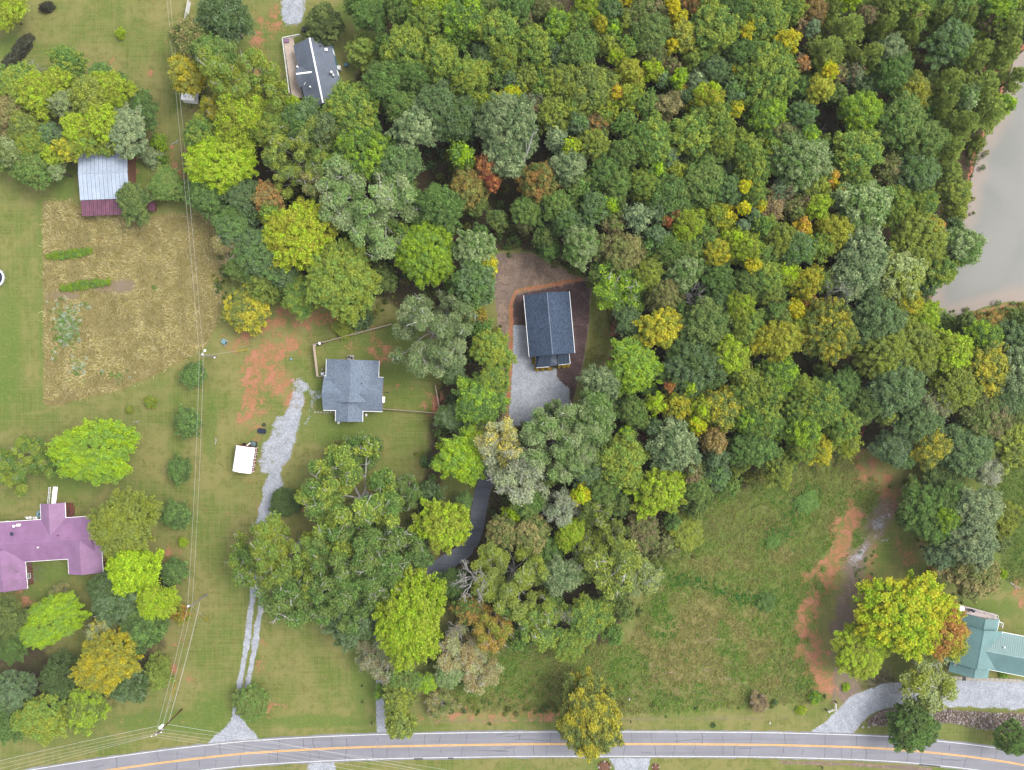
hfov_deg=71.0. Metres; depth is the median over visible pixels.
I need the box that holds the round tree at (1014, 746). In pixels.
[992,717,1023,756]
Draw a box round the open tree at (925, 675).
[898,655,959,715]
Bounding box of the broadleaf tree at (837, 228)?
[812,213,854,253]
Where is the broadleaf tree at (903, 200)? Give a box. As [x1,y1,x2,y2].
[882,184,915,231]
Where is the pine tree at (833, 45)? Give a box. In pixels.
[796,35,844,78]
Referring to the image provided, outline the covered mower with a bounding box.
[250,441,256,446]
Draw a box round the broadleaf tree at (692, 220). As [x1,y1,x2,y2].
[669,207,705,245]
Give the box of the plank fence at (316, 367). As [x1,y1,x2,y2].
[312,324,391,376]
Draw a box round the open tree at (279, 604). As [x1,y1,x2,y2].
[252,572,329,629]
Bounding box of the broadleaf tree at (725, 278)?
[695,258,736,298]
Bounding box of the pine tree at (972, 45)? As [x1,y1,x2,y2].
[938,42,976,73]
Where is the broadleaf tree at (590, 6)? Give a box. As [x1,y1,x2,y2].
[569,0,599,17]
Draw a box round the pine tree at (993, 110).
[972,96,1006,136]
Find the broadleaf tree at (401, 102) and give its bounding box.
[385,90,416,127]
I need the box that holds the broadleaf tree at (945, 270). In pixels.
[923,252,959,295]
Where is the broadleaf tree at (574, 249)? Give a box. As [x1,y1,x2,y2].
[560,225,600,271]
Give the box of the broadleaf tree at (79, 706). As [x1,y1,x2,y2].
[62,686,111,735]
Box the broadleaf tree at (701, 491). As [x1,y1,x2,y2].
[678,471,714,504]
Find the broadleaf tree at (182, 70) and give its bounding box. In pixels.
[167,52,208,97]
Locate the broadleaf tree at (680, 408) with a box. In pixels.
[661,391,693,420]
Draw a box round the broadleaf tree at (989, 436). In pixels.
[955,412,992,444]
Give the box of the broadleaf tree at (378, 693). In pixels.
[373,682,383,699]
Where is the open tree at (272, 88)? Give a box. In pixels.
[195,39,289,117]
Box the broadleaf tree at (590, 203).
[578,185,611,228]
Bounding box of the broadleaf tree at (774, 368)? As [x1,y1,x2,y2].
[760,354,800,394]
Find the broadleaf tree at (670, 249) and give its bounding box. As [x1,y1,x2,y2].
[651,233,687,269]
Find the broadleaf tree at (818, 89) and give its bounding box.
[801,72,835,104]
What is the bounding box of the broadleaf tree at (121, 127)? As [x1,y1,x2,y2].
[103,102,148,159]
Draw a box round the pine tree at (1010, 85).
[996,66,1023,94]
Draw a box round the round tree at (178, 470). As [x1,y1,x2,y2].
[166,452,192,487]
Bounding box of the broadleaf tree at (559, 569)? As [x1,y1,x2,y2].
[536,553,583,596]
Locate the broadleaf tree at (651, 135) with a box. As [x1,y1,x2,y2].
[623,109,674,171]
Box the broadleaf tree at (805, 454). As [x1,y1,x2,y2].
[784,441,820,464]
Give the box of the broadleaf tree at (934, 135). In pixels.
[901,119,950,158]
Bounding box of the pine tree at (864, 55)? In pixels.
[840,41,884,86]
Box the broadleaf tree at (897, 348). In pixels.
[851,324,919,381]
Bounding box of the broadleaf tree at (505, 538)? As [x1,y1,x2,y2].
[485,511,516,551]
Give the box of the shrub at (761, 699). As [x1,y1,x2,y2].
[750,690,769,714]
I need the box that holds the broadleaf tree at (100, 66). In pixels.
[87,62,111,76]
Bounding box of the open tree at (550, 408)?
[543,399,560,416]
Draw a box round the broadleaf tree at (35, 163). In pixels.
[8,147,51,190]
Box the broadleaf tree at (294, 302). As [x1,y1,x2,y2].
[280,272,316,322]
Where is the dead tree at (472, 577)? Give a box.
[449,560,487,603]
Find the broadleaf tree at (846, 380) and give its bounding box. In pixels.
[818,363,862,409]
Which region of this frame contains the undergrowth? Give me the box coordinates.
[210,0,1023,727]
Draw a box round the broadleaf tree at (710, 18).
[689,0,742,67]
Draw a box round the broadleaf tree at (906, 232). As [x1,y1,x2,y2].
[886,208,950,270]
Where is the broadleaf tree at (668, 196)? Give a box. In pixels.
[642,172,693,225]
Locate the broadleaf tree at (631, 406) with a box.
[612,393,651,430]
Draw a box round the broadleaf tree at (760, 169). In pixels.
[730,158,771,184]
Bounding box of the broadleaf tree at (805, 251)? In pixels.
[779,228,819,267]
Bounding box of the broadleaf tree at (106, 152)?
[94,141,115,158]
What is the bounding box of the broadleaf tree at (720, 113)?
[690,100,738,143]
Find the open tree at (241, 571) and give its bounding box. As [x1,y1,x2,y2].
[224,529,278,588]
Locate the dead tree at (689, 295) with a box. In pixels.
[683,282,704,304]
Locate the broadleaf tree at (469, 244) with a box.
[448,227,498,273]
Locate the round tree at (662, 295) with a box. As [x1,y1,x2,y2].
[644,279,685,311]
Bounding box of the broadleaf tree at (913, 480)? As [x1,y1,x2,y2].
[900,473,923,499]
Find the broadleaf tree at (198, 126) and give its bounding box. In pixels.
[182,112,217,148]
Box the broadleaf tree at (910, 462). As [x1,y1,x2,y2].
[897,454,918,469]
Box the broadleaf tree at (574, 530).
[554,515,586,553]
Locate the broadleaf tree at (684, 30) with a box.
[669,17,699,55]
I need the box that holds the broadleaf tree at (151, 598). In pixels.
[135,582,181,621]
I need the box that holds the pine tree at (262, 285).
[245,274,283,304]
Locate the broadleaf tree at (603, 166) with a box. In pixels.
[586,152,621,191]
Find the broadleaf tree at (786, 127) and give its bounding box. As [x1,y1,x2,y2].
[770,121,803,144]
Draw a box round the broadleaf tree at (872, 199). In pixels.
[827,176,896,233]
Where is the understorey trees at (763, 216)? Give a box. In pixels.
[239,0,1023,653]
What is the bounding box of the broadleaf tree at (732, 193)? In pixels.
[714,172,743,207]
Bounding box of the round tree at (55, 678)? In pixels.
[38,648,80,699]
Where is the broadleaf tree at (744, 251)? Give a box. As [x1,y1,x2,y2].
[723,227,765,265]
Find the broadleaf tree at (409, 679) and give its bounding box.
[382,664,424,693]
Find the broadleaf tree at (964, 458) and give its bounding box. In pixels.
[938,422,994,479]
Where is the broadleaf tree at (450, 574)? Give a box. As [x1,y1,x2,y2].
[435,567,471,601]
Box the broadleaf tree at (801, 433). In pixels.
[775,412,822,451]
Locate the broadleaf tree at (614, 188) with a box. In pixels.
[602,166,632,208]
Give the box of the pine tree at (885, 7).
[855,0,901,33]
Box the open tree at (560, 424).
[518,402,605,484]
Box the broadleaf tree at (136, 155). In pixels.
[123,146,139,159]
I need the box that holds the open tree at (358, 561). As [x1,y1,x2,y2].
[300,504,389,609]
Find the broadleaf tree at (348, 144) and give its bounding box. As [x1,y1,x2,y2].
[332,119,398,183]
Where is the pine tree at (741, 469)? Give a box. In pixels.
[730,464,750,472]
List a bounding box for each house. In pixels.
[0,502,107,591]
[282,34,340,112]
[322,355,383,421]
[523,291,574,367]
[944,602,1023,682]
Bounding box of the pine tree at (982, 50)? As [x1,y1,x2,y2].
[949,38,994,75]
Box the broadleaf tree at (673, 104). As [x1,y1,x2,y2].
[654,88,683,123]
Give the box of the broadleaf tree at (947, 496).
[899,480,969,548]
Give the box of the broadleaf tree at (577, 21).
[568,7,595,33]
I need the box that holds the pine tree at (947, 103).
[927,94,960,122]
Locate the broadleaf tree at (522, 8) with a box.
[496,0,534,29]
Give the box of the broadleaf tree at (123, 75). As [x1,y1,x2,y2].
[118,70,127,82]
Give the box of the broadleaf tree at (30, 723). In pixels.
[9,692,69,746]
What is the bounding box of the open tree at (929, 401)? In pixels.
[914,384,951,420]
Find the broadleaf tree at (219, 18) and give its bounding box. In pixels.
[192,0,256,42]
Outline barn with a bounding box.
[76,152,135,215]
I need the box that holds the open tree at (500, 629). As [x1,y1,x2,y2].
[471,602,514,653]
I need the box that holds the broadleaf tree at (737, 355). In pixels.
[711,332,751,377]
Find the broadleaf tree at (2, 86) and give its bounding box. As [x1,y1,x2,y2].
[0,80,16,105]
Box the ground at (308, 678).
[0,0,1023,769]
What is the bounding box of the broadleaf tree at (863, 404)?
[849,386,885,427]
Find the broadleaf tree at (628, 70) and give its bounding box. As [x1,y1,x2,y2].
[614,57,645,85]
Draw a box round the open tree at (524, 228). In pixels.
[511,217,532,234]
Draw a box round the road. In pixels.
[24,730,1023,769]
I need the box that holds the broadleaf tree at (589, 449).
[555,437,598,477]
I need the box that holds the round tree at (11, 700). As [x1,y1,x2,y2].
[0,669,39,716]
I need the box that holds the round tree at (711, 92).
[681,81,725,117]
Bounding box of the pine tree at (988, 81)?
[954,69,999,111]
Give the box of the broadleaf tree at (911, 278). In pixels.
[879,249,934,305]
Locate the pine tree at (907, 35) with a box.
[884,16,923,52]
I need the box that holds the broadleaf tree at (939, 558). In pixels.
[920,543,956,571]
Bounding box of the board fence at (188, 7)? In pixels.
[184,0,190,18]
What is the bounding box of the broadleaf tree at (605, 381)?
[576,363,621,404]
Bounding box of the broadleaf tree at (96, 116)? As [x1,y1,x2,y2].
[83,100,125,149]
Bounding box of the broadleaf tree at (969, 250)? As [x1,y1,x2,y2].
[945,225,987,268]
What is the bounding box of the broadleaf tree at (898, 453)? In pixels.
[867,428,913,469]
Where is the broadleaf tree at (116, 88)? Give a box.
[90,67,138,108]
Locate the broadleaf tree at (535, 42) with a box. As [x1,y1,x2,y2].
[515,23,555,75]
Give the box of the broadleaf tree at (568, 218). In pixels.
[551,205,583,238]
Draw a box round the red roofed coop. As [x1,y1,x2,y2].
[148,201,157,211]
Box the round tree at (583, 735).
[555,666,626,762]
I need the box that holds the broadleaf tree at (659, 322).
[630,306,684,351]
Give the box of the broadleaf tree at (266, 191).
[250,179,285,213]
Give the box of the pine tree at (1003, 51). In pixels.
[977,35,1022,72]
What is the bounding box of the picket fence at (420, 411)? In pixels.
[388,384,438,412]
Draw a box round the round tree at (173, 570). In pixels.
[159,555,190,587]
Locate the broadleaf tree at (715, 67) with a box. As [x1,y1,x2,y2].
[698,52,732,85]
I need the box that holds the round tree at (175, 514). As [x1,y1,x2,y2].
[160,497,192,530]
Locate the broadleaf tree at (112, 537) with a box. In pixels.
[85,485,163,560]
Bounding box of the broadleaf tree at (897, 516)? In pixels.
[894,508,908,527]
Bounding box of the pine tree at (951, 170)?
[927,157,963,190]
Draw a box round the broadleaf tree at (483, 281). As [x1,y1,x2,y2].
[447,251,496,310]
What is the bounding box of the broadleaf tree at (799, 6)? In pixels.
[778,0,810,27]
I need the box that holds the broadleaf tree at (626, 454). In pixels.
[594,427,651,490]
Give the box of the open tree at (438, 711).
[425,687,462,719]
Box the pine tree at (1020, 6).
[991,0,1023,38]
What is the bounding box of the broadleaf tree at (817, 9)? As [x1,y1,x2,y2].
[796,0,829,31]
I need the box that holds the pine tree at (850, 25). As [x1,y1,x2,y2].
[815,12,865,64]
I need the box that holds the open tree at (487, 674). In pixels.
[462,642,503,695]
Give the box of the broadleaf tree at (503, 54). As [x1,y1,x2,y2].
[487,39,520,81]
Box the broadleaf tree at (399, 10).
[386,0,413,26]
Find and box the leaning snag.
[517,130,537,174]
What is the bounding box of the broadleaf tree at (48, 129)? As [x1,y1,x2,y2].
[37,121,63,144]
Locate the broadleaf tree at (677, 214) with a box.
[664,208,682,226]
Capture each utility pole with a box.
[151,708,182,736]
[187,594,207,607]
[200,349,216,358]
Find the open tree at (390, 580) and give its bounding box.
[351,554,412,607]
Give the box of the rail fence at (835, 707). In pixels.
[825,701,837,712]
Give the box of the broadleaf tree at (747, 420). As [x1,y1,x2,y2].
[730,406,759,435]
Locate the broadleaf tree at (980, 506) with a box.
[954,484,1005,532]
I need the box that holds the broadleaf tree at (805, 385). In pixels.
[787,373,817,402]
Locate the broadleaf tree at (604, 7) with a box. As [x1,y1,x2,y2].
[587,0,625,23]
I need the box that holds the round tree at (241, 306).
[219,283,271,337]
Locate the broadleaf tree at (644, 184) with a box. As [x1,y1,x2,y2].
[628,168,660,203]
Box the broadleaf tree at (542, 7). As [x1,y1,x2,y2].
[531,0,565,25]
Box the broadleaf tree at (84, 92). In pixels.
[67,72,113,114]
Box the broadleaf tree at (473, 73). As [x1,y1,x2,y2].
[447,51,493,98]
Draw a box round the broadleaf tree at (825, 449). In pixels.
[808,432,836,467]
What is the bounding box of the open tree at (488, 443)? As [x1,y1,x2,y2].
[473,415,528,469]
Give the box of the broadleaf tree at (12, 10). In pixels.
[0,0,29,32]
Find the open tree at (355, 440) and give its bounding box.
[342,430,385,475]
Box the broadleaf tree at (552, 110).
[534,91,571,135]
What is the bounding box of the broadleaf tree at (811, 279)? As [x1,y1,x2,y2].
[786,263,825,301]
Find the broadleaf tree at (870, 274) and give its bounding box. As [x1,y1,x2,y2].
[827,247,887,303]
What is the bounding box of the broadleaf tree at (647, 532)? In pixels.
[623,509,659,554]
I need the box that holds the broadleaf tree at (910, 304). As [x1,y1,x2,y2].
[887,291,924,315]
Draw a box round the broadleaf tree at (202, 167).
[182,135,258,194]
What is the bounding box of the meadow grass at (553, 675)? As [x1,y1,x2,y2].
[449,300,1023,717]
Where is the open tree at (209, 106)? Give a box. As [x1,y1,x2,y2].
[197,95,221,129]
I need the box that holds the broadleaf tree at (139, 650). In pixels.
[106,632,147,660]
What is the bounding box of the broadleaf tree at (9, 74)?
[0,60,39,113]
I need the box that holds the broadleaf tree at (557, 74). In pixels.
[540,63,576,98]
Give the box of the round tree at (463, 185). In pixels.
[449,164,489,211]
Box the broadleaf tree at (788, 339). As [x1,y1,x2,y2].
[758,314,807,362]
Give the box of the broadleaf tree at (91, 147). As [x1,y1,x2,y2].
[64,130,100,158]
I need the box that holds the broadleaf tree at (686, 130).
[666,110,718,163]
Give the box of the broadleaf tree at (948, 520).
[918,504,962,532]
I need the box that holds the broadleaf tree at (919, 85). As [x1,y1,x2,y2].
[889,69,934,108]
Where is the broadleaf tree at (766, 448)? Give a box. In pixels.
[729,432,783,468]
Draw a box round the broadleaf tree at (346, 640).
[321,596,378,654]
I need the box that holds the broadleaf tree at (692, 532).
[664,509,703,551]
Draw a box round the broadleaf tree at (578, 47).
[552,25,601,68]
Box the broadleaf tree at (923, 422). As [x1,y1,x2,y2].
[891,400,945,444]
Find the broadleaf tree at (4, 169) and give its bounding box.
[0,161,10,172]
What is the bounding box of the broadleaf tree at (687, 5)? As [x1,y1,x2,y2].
[679,0,703,21]
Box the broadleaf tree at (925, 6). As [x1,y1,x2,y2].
[889,0,937,35]
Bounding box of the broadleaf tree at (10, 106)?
[0,94,29,135]
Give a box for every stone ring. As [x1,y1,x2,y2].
[597,760,611,769]
[652,763,659,769]
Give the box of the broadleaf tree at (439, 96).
[412,78,458,129]
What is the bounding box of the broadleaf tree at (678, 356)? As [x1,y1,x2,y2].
[654,339,727,397]
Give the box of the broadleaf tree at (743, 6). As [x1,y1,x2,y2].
[719,0,752,21]
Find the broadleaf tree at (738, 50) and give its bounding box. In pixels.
[721,37,757,71]
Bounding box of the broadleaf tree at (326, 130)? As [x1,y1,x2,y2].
[310,111,342,145]
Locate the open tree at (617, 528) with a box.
[596,518,626,553]
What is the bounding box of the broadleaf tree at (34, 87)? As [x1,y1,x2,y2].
[12,68,61,123]
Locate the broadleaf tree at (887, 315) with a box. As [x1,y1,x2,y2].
[849,294,909,346]
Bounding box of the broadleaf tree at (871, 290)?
[845,283,882,303]
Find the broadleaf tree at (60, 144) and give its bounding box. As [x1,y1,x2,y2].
[49,136,80,162]
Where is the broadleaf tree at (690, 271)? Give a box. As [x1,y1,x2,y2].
[662,254,706,293]
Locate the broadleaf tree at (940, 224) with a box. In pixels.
[919,215,945,245]
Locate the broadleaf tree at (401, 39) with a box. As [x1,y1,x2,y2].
[378,17,428,64]
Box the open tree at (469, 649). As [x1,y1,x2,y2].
[437,620,480,679]
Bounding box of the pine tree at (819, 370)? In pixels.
[811,362,833,377]
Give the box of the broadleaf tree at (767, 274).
[742,255,789,301]
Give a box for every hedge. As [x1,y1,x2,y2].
[0,52,21,69]
[10,32,35,59]
[38,1,55,13]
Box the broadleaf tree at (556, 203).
[541,189,579,223]
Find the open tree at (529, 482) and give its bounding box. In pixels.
[482,447,549,506]
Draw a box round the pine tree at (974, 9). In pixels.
[947,4,979,42]
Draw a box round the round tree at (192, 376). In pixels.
[177,360,207,390]
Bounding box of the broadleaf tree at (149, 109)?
[125,88,160,132]
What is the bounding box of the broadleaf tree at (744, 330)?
[726,306,765,348]
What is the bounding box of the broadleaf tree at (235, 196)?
[219,178,258,209]
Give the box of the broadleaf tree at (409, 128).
[384,102,441,150]
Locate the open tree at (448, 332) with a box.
[388,289,478,378]
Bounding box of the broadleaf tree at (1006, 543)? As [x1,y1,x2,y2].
[993,534,1013,555]
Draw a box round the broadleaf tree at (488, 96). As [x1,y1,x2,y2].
[484,89,501,104]
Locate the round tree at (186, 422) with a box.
[173,403,204,439]
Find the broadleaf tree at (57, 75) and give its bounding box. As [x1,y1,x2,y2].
[43,66,75,93]
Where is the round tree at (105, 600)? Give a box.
[86,570,144,626]
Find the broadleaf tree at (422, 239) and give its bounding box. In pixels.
[393,220,456,290]
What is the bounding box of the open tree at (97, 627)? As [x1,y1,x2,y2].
[84,616,119,640]
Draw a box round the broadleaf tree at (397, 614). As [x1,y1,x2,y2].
[371,563,448,675]
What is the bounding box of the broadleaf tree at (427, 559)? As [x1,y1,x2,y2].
[403,542,434,570]
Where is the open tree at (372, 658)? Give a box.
[354,639,396,684]
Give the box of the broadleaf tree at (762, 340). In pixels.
[748,323,775,355]
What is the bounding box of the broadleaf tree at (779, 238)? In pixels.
[758,220,799,262]
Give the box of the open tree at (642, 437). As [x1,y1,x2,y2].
[634,428,647,444]
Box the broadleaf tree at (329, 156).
[319,151,332,176]
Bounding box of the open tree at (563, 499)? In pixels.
[541,487,581,527]
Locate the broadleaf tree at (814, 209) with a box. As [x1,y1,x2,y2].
[798,191,834,221]
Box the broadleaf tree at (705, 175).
[678,154,730,208]
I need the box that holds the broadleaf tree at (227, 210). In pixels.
[214,204,252,232]
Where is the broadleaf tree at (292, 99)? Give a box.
[283,94,300,107]
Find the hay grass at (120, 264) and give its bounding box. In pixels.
[38,197,223,406]
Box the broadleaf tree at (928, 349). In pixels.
[877,316,942,379]
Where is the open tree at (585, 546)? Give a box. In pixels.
[575,528,607,568]
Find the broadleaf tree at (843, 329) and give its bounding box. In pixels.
[799,295,860,366]
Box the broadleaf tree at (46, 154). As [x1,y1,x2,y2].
[39,142,72,164]
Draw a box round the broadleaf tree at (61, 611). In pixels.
[14,590,92,649]
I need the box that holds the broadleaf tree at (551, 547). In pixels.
[538,536,563,565]
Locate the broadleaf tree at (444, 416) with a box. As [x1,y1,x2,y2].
[433,402,467,433]
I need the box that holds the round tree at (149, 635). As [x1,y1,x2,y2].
[119,604,170,647]
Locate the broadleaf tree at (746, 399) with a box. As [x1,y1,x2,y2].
[718,376,758,410]
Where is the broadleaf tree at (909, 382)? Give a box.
[862,359,928,420]
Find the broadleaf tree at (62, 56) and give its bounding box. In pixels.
[46,43,90,81]
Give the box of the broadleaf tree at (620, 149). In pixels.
[607,137,643,172]
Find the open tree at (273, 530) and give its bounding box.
[248,510,327,601]
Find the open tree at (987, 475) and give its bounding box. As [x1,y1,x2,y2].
[967,458,1007,487]
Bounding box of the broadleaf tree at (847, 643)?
[830,621,892,680]
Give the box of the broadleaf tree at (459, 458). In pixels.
[429,423,489,487]
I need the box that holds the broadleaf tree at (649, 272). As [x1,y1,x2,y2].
[629,254,665,293]
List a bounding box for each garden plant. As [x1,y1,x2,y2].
[79,280,84,285]
[92,278,99,284]
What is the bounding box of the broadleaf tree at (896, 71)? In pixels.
[869,51,918,97]
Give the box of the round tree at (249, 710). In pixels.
[231,683,271,724]
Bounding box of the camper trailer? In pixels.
[181,92,200,106]
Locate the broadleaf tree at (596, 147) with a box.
[576,128,612,164]
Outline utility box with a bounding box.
[221,338,228,345]
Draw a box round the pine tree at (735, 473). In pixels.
[725,463,740,479]
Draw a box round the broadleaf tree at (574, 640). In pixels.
[550,624,588,662]
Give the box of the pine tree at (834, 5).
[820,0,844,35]
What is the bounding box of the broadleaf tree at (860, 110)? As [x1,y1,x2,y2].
[836,88,884,133]
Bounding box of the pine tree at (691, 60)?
[679,52,700,84]
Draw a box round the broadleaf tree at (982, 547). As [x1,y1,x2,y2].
[940,521,1003,572]
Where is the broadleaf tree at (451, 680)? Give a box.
[433,652,465,689]
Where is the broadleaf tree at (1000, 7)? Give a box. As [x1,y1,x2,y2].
[975,0,1019,31]
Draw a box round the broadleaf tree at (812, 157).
[765,131,835,197]
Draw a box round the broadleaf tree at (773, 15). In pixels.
[739,0,792,44]
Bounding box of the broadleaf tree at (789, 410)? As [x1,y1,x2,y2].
[778,393,807,428]
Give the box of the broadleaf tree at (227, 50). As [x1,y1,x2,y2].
[188,31,238,78]
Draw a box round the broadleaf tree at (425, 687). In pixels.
[417,671,438,694]
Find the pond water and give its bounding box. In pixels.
[931,51,1023,316]
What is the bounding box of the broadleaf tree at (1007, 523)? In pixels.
[993,499,1023,541]
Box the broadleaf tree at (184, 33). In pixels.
[166,12,217,61]
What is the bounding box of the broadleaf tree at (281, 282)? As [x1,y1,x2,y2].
[270,258,299,288]
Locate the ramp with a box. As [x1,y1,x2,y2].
[47,487,57,503]
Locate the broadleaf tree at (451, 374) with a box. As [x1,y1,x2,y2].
[436,354,467,385]
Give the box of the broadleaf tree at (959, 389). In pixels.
[926,367,984,416]
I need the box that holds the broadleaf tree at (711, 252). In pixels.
[701,237,735,268]
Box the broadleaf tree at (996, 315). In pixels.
[972,305,1018,340]
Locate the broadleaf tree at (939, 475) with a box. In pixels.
[922,460,966,488]
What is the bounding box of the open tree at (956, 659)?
[925,637,970,666]
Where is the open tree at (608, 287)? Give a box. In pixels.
[592,259,649,312]
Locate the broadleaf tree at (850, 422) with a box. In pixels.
[822,408,861,445]
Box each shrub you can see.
[3,555,38,586]
[20,563,46,580]
[115,26,125,39]
[125,404,133,414]
[137,146,163,169]
[143,395,157,408]
[149,132,168,151]
[157,154,168,164]
[170,604,192,625]
[177,537,189,547]
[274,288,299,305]
[326,440,343,453]
[330,319,355,339]
[348,304,375,332]
[457,305,487,324]
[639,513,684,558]
[750,690,769,714]
[755,588,777,613]
[765,533,781,549]
[793,487,820,514]
[795,705,807,715]
[807,690,823,704]
[842,683,850,691]
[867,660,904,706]
[936,307,962,333]
[964,131,986,153]
[998,568,1007,578]
[998,672,1007,678]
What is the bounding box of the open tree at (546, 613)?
[515,593,567,652]
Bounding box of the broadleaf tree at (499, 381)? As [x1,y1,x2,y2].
[471,364,510,394]
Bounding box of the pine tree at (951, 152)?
[935,132,965,165]
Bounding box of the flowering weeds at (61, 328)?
[46,285,156,384]
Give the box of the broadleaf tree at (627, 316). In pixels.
[612,304,643,337]
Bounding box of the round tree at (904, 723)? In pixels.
[885,695,943,753]
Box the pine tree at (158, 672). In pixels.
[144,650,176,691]
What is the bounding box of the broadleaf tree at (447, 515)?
[407,496,473,555]
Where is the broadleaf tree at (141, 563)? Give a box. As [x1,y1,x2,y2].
[104,548,164,597]
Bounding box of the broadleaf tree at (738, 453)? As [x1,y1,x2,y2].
[725,433,758,469]
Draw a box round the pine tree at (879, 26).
[859,11,899,49]
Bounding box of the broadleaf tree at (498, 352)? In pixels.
[469,327,517,371]
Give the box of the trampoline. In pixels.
[0,270,4,285]
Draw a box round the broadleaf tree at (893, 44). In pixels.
[870,31,907,64]
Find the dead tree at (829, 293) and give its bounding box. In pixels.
[817,274,854,303]
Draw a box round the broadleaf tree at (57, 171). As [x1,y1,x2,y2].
[46,163,72,181]
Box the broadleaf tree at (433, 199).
[412,181,467,237]
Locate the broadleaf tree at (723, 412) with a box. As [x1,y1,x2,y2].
[696,384,744,431]
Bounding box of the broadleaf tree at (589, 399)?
[576,384,617,422]
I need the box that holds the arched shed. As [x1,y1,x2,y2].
[233,444,257,472]
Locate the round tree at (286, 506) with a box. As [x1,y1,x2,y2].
[268,486,303,517]
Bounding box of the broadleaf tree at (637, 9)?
[621,0,678,36]
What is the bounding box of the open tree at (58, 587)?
[48,581,70,595]
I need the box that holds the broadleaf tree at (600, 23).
[592,14,607,35]
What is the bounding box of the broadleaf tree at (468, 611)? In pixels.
[448,593,484,627]
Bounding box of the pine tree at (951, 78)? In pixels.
[928,67,965,105]
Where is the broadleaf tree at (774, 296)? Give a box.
[756,282,785,305]
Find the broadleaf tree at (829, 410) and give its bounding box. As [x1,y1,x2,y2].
[795,376,848,431]
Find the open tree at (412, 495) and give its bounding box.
[394,471,423,512]
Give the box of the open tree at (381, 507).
[294,438,404,561]
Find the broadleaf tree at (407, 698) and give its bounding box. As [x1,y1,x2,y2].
[382,684,418,716]
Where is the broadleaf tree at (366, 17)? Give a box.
[342,0,389,36]
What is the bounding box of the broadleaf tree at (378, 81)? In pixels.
[356,59,412,107]
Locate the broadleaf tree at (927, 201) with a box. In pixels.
[910,187,940,215]
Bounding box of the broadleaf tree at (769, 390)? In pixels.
[751,364,789,404]
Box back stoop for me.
[70,503,74,516]
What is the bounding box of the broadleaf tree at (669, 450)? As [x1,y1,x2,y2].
[645,412,702,473]
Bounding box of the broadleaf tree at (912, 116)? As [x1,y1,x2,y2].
[875,88,930,156]
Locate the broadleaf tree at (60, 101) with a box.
[45,88,77,117]
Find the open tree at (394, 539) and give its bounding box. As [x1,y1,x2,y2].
[349,525,426,580]
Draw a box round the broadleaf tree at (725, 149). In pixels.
[703,124,739,163]
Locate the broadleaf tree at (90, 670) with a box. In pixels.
[68,625,143,697]
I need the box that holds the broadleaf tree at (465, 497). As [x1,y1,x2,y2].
[453,489,473,509]
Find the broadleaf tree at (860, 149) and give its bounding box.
[828,126,885,180]
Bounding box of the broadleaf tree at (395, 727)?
[383,711,417,739]
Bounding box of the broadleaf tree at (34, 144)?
[14,129,51,154]
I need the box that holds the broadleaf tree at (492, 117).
[473,90,539,160]
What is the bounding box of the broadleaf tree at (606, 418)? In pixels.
[570,397,616,450]
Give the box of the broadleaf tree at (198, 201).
[182,171,225,219]
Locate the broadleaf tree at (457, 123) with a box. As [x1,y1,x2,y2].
[432,92,478,143]
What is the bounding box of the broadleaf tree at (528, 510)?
[509,479,548,522]
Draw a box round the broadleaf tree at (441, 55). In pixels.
[422,34,463,85]
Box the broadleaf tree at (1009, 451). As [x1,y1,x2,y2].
[989,422,1023,474]
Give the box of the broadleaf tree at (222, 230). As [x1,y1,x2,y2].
[210,209,255,247]
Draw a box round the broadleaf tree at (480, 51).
[469,41,494,63]
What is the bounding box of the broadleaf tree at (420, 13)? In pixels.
[408,0,444,43]
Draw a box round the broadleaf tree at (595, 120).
[587,110,612,132]
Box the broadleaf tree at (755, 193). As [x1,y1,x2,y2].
[739,178,769,207]
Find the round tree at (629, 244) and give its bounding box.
[599,230,648,279]
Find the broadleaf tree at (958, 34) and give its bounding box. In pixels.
[918,17,974,69]
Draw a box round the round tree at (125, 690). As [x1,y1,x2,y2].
[109,670,149,704]
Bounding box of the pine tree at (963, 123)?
[938,107,979,150]
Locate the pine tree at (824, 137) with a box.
[816,133,831,142]
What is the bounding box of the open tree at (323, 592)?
[307,558,380,634]
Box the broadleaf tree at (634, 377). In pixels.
[606,336,666,397]
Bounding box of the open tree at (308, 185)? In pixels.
[297,162,329,203]
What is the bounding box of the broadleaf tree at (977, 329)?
[959,318,1004,350]
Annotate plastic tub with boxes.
[257,428,265,433]
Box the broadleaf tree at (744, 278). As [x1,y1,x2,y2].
[731,267,762,301]
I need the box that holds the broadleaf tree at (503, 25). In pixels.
[467,4,525,58]
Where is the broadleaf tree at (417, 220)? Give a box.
[410,206,430,228]
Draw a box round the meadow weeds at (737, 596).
[482,480,874,717]
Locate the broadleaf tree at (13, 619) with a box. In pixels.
[0,592,30,640]
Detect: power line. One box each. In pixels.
[0,724,165,760]
[153,736,350,769]
[162,732,406,769]
[162,735,376,769]
[165,729,444,769]
[167,6,198,345]
[168,724,419,769]
[169,603,199,718]
[170,2,202,346]
[188,384,198,593]
[192,385,202,599]
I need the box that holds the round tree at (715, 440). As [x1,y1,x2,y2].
[695,423,728,455]
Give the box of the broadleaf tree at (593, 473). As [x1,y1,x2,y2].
[570,454,603,489]
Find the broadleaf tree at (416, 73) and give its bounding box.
[397,57,433,95]
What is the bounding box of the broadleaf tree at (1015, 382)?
[992,346,1023,396]
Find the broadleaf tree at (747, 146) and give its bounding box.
[726,126,770,170]
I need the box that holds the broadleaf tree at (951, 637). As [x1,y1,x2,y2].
[914,599,971,662]
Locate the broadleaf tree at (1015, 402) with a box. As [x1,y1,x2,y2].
[987,380,1023,415]
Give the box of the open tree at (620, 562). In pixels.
[572,527,641,601]
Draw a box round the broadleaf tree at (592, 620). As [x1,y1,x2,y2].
[560,591,619,645]

